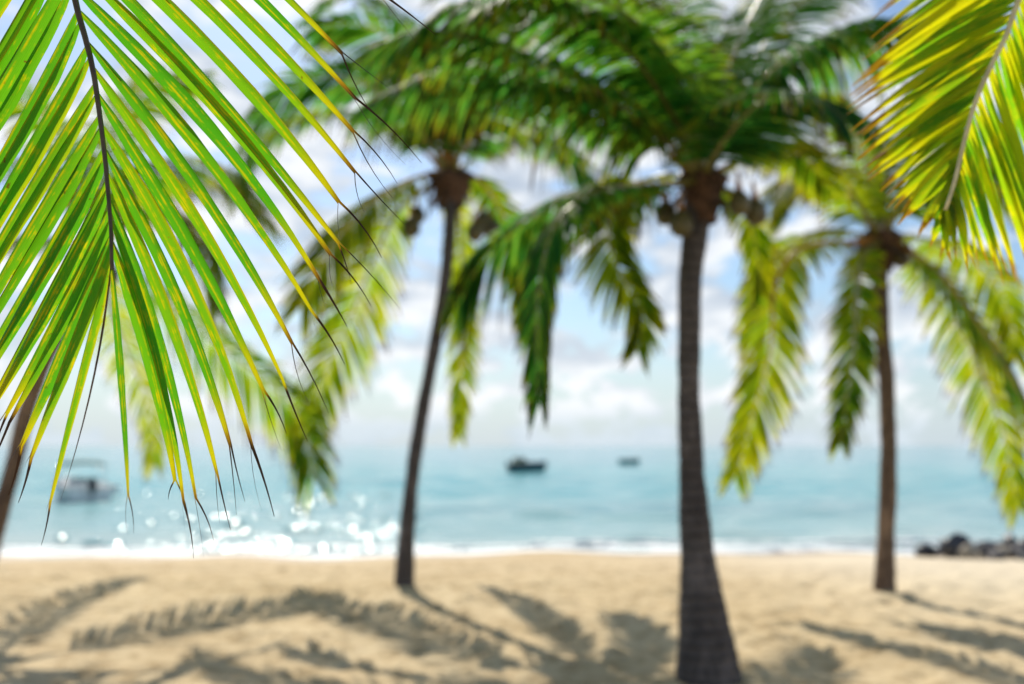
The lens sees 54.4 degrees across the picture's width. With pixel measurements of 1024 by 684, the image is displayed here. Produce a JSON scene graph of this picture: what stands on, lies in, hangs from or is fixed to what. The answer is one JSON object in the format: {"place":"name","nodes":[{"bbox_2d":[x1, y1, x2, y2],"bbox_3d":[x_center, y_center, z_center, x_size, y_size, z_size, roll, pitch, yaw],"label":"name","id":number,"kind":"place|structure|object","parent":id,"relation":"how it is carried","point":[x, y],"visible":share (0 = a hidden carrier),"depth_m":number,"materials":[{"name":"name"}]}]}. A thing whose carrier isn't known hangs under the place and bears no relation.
{"place":"outdoors","nodes":[
{"label":"outdoors","id":0,"kind":"place"},
{"bbox_2d":[0,550,1023,683],"bbox_3d":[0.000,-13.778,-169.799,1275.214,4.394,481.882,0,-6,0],"label":"sand beach","id":1,"kind":"structure","parent":0,"point":[580,617],"depth_m":9.72,"materials":[{"name":"beige sand"}]},
{"bbox_2d":[0,62,341,548],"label":"coconut palm","id":2,"kind":"object","parent":1,"relation":"on","point":[299,461],"visible":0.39,"depth_m":12.86,"materials":[{"name":"green plant"}]},
{"bbox_2d":[0,0,435,557],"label":"coconut palm","id":3,"kind":"object","parent":1,"relation":"on","point":[75,299],"visible":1,"depth_m":1.57,"materials":[{"name":"green plant"}]},
{"bbox_2d":[222,0,612,586],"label":"coconut palm","id":4,"kind":"object","parent":1,"relation":"on","point":[451,191],"visible":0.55,"depth_m":12.79,"materials":[{"name":"green plant"}]},
{"bbox_2d":[340,0,923,683],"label":"coconut palm","id":5,"kind":"object","parent":1,"relation":"on","point":[706,114],"visible":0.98,"depth_m":7.06,"materials":[{"name":"green plant"}]},
{"bbox_2d":[715,59,1023,591],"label":"coconut palm","id":6,"kind":"object","parent":1,"relation":"on","point":[881,250],"visible":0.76,"depth_m":11.21,"materials":[{"name":"green plant"}]},
{"bbox_2d":[915,543,936,556],"bbox_3d":[8.957,4.559,21.588,0.399,0.411,0.402,3,-7,-29],"label":"boulder","id":7,"kind":"object","parent":1,"relation":"on","point":[925,550],"visible":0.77,"depth_m":21.46,"materials":[{"name":"grey stone"}]},
{"bbox_2d":[847,0,1023,286],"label":"coconut palm","id":8,"kind":"object","parent":1,"relation":"on","point":[955,49],"visible":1,"depth_m":2.37,"materials":[{"name":"green plant"}]},
{"bbox_2d":[935,547,942,555],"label":"boulder","id":9,"kind":"object","parent":1,"relation":"on","point":[939,553],"visible":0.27,"depth_m":22.35,"materials":[{"name":"grey stone"}]},
{"bbox_2d":[938,532,971,558],"bbox_3d":[9.465,4.436,21.272,0.692,0.744,0.535,2,-6,-15],"label":"boulder","id":10,"kind":"object","parent":1,"relation":"on","point":[949,546],"visible":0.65,"depth_m":21.12,"materials":[{"name":"grey stone"}]},
{"bbox_2d":[955,543,979,558],"bbox_3d":[9.568,4.452,20.924,0.440,0.466,0.492,1,-6,-8],"label":"boulder","id":11,"kind":"object","parent":1,"relation":"on","point":[968,551],"visible":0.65,"depth_m":20.78,"materials":[{"name":"grey stone"}]},
{"bbox_2d":[977,553,985,559],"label":"boulder","id":12,"kind":"object","parent":1,"relation":"on","point":[980,556],"visible":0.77,"depth_m":20.42,"materials":[{"name":"grey stone"}]},
{"bbox_2d":[974,544,991,558],"bbox_3d":[9.989,4.492,21.120,0.418,0.455,0.562,4,-7,-37],"label":"boulder","id":13,"kind":"object","parent":1,"relation":"on","point":[983,549],"visible":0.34,"depth_m":20.95,"materials":[{"name":"grey stone"}]},
{"bbox_2d":[976,540,997,547],"bbox_3d":[10.960,4.797,22.873,0.502,0.465,0.444,-5,-8,38],"label":"boulder","id":14,"kind":"object","parent":1,"relation":"on","point":[992,544],"visible":0.3,"depth_m":22.82,"materials":[{"name":"grey stone"}]},
{"bbox_2d":[988,548,1005,559],"bbox_3d":[9.894,4.365,20.337,0.329,0.322,0.439,-4,-7,31],"label":"boulder","id":15,"kind":"object","parent":1,"relation":"on","point":[995,554],"visible":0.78,"depth_m":20.21,"materials":[{"name":"grey stone"}]},
{"bbox_2d":[997,546,1012,558],"bbox_3d":[10.437,4.502,21.096,0.370,0.358,0.350,-3,-6,23],"label":"boulder","id":16,"kind":"object","parent":1,"relation":"on","point":[1006,552],"visible":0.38,"depth_m":20.96,"materials":[{"name":"grey stone"}]},
{"bbox_2d":[999,533,1017,546],"bbox_3d":[11.367,4.700,22.692,0.482,0.673,0.573,-2,-6,16],"label":"boulder","id":17,"kind":"object","parent":1,"relation":"on","point":[1008,539],"visible":0.35,"depth_m":22.60,"materials":[{"name":"grey stone"}]},
{"bbox_2d":[1008,541,1023,558],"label":"boulder","id":18,"kind":"object","parent":1,"relation":"on","point":[1015,549],"visible":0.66,"depth_m":20.82,"materials":[{"name":"grey stone"}]},
{"bbox_2d":[1017,551,1023,559],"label":"boulder","id":19,"kind":"object","parent":1,"relation":"on","point":[1020,555],"visible":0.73,"depth_m":19.98,"materials":[{"name":"grey stone"}]},
{"bbox_2d":[0,446,1023,556],"bbox_3d":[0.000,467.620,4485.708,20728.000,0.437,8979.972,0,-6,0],"label":"sea","id":20,"kind":"structure","parent":0,"point":[475,496],"depth_m":46.04,"materials":[{"name":"liquid"}]},
{"bbox_2d":[52,460,119,501],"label":"motor boat","id":21,"kind":"object","parent":20,"relation":"on","point":[80,489],"visible":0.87,"depth_m":44.80,"materials":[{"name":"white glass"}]},
{"bbox_2d":[54,491,423,552],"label":"sea ripples","id":22,"kind":"object","parent":20,"relation":"on","point":[214,546],"visible":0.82,"depth_m":25.63},
{"bbox_2d":[0,538,1000,558],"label":"sea foam","id":23,"kind":"object","parent":20,"relation":"on","point":[25,551],"visible":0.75,"depth_m":23.62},
{"bbox_2d":[506,457,546,472],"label":"cabin boat","id":24,"kind":"object","parent":20,"relation":"on","point":[519,464],"visible":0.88,"depth_m":92.63,"materials":[{"name":"black glass"}]},
{"bbox_2d":[618,458,639,463],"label":"open skiff","id":25,"kind":"object","parent":20,"relation":"on","point":[629,461],"visible":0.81,"depth_m":132.98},
{"bbox_2d":[0,0,1023,445],"label":"sky","id":26,"kind":"structure","parent":0,"point":[592,401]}
]}

